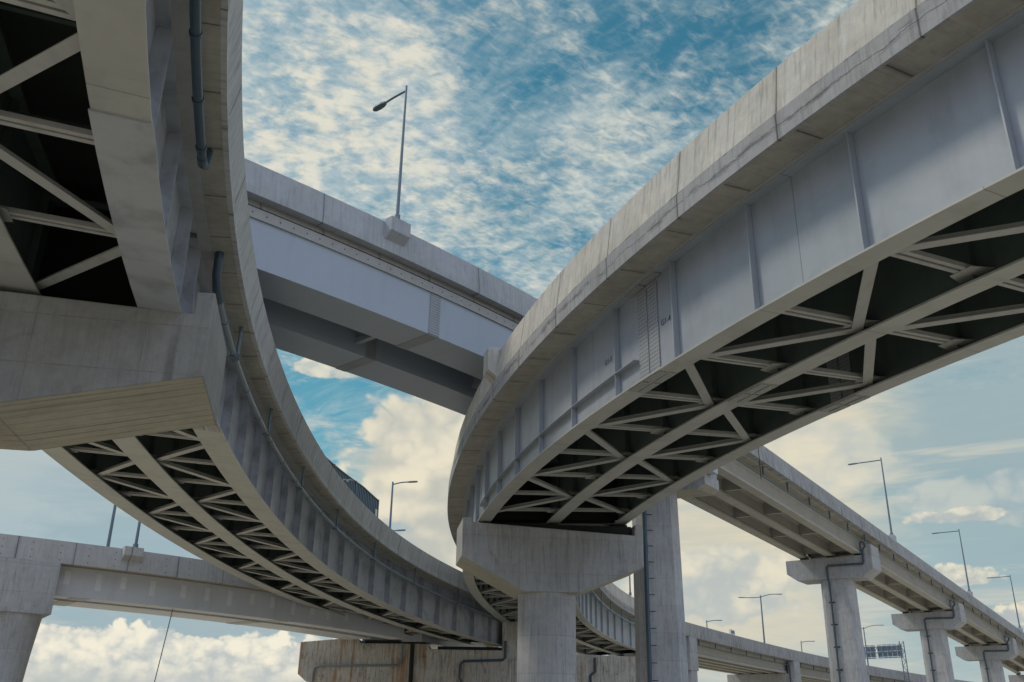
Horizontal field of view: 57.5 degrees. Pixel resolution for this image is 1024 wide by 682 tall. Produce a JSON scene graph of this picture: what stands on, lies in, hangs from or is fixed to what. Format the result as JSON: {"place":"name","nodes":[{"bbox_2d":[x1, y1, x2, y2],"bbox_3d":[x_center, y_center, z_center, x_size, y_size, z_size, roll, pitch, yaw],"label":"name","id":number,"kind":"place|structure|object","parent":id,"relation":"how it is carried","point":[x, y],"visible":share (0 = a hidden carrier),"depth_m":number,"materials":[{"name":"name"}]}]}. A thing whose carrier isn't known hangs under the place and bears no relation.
{"place":"outdoors","nodes":[
{"label":"outdoors","id":0,"kind":"place"},
{"bbox_2d":[0,0,1023,681],"label":"sky","id":1,"kind":"structure","parent":0,"point":[530,124],"materials":[{"name":"blue"}]},
{"label":"ground","id":2,"kind":"structure","parent":0,"visible":0},
{"bbox_2d":[0,557,60,681],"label":"bridge pier","id":3,"kind":"structure","parent":2,"relation":"on","point":[27,591],"depth_m":53.00,"materials":[{"name":"concrete"}]},
{"bbox_2d":[0,533,496,648],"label":"box girder bridge","id":4,"kind":"structure","parent":3,"relation":"on","point":[100,577],"depth_m":59.75,"materials":[{"name":"concrete"}]},
{"bbox_2d":[106,505,116,546],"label":"street lamp","id":5,"kind":"object","parent":4,"relation":"on","point":[111,527],"visible":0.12,"depth_m":65.23,"materials":[{"name":"grey metal"}]},
{"bbox_2d":[121,521,143,562],"bbox_3d":[-23.677,11.207,58.553,1.141,5.416,2.092,18,-28,-35],"label":"street lamp","id":6,"kind":"object","parent":4,"relation":"on","point":[134,553],"visible":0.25,"depth_m":57.12,"materials":[{"name":"concrete"}]},
{"bbox_2d":[154,609,172,681],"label":"guy wire","id":7,"kind":"object","parent":4,"relation":"hanging from","point":[163,645],"visible":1,"depth_m":58.98,"materials":[{"name":"grey metal"}]},
{"bbox_2d":[0,291,226,450],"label":"bridge pier","id":8,"kind":"structure","parent":2,"relation":"on","point":[74,372],"depth_m":21.60,"materials":[{"name":"concrete"}]},
{"bbox_2d":[0,0,516,646],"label":"curved girder bridge","id":9,"kind":"structure","parent":8,"relation":"on","point":[122,170],"depth_m":23.35,"materials":[{"name":"grey concrete"}]},
{"bbox_2d":[326,457,378,516],"bbox_3d":[-9.682,8.867,54.185,0.484,2.700,13.836,-2,-23,6],"label":"noise screen","id":10,"kind":"object","parent":9,"relation":"on","point":[367,498],"visible":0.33,"depth_m":57.61,"materials":[{"name":"white paint"}]},
{"bbox_2d":[389,481,417,527],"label":"street lamp","id":11,"kind":"object","parent":9,"relation":"on","point":[390,517],"visible":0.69,"depth_m":81.22,"materials":[{"name":"grey metal"}]},
{"bbox_2d":[298,622,635,681],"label":"portal crossbeam","id":12,"kind":"object","parent":2,"relation":"on","point":[341,660],"visible":0.83,"depth_m":77.24,"materials":[{"name":"grey concrete"}]},
{"bbox_2d":[456,517,643,681],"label":"bridge pier","id":13,"kind":"structure","parent":2,"relation":"on","point":[545,575],"depth_m":41.26,"materials":[{"name":"concrete"}]},
{"bbox_2d":[447,0,1023,655],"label":"curved girder bridge","id":14,"kind":"structure","parent":13,"relation":"on","point":[827,220],"depth_m":22.77,"materials":[{"name":"beige concrete"}]},
{"bbox_2d":[629,575,631,594],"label":"street lamp","id":15,"kind":"object","parent":14,"relation":"on","point":[630,593],"visible":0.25,"depth_m":97.55,"materials":[{"name":"grey metal"}]},
{"bbox_2d":[608,636,698,681],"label":"bridge pier","id":16,"kind":"structure","parent":2,"relation":"on","point":[692,658],"depth_m":106.54,"materials":[{"name":"concrete"}]},
{"bbox_2d":[625,622,970,681],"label":"concrete girder bridge","id":17,"kind":"structure","parent":16,"relation":"on","point":[719,651],"depth_m":128.17,"materials":[{"name":"concrete"}]},
{"bbox_2d":[729,629,734,634],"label":"cabinet","id":18,"kind":"object","parent":17,"relation":"on","point":[731,631],"visible":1,"depth_m":118.56,"materials":[{"name":"grey metal"}]},
{"bbox_2d":[738,594,781,642],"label":"street lamp","id":19,"kind":"object","parent":17,"relation":"on","point":[761,611],"visible":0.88,"depth_m":135.48,"materials":[{"name":"grey metal"}]},
{"bbox_2d":[861,625,882,665],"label":"street lamp","id":20,"kind":"object","parent":17,"relation":"on","point":[863,628],"visible":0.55,"depth_m":169.42,"materials":[{"name":"grey metal"}]},
{"bbox_2d":[864,641,909,681],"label":"sign gantry","id":21,"kind":"object","parent":17,"relation":"on","point":[890,651],"visible":0.58,"depth_m":168.27,"materials":[{"name":"metal"}]},
{"bbox_2d":[632,474,718,681],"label":"bridge pier","id":22,"kind":"structure","parent":2,"relation":"on","point":[660,643],"depth_m":55.20,"materials":[{"name":"concrete"}]},
{"bbox_2d":[244,158,717,474],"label":"box girder bridge","id":23,"kind":"structure","parent":22,"relation":"on","point":[345,287],"depth_m":38.06,"materials":[{"name":"grey concrete"}]},
{"bbox_2d":[373,85,410,246],"bbox_3d":[-5.298,-7.205,39.488,2.485,7.660,0.982,-20,-30,40],"label":"street lamp","id":24,"kind":"object","parent":23,"relation":"on","point":[397,230],"visible":1,"depth_m":37.70,"materials":[{"name":"grey metal"}]},
{"bbox_2d":[727,661,801,681],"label":"bridge pier","id":25,"kind":"structure","parent":2,"relation":"on","point":[793,674],"depth_m":134.69,"materials":[{"name":"concrete"}]},
{"bbox_2d":[786,542,880,681],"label":"bridge pier","id":26,"kind":"structure","parent":2,"relation":"on","point":[836,578],"depth_m":82.97,"materials":[{"name":"concrete"}]},
{"bbox_2d":[681,446,1023,673],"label":"concrete girder bridge","id":27,"kind":"structure","parent":26,"relation":"on","point":[781,504],"depth_m":80.47,"materials":[{"name":"concrete"}]},
{"bbox_2d":[848,457,896,545],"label":"street lamp","id":28,"kind":"object","parent":27,"relation":"on","point":[893,539],"visible":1,"depth_m":90.41,"materials":[{"name":"grey metal"}]},
{"bbox_2d":[932,529,972,599],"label":"street lamp","id":29,"kind":"object","parent":27,"relation":"on","point":[970,594],"visible":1,"depth_m":115.45,"materials":[{"name":"grey metal"}]},
{"bbox_2d":[988,576,1022,634],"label":"street lamp","id":30,"kind":"object","parent":27,"relation":"on","point":[1020,629],"visible":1,"depth_m":138.06,"materials":[{"name":"grey metal"}]},
{"bbox_2d":[891,601,966,681],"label":"bridge pier","id":31,"kind":"structure","parent":2,"relation":"on","point":[932,627],"depth_m":109.43,"materials":[{"name":"concrete"}]},
{"bbox_2d":[955,637,1018,681],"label":"bridge pier","id":32,"kind":"structure","parent":2,"relation":"on","point":[990,658],"depth_m":132.54,"materials":[{"name":"concrete"}]},
{"bbox_2d":[1008,674,1023,681],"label":"bridge pier","id":33,"kind":"structure","parent":2,"relation":"on","point":[1016,678],"depth_m":159.76,"materials":[{"name":"concrete"}]}
]}

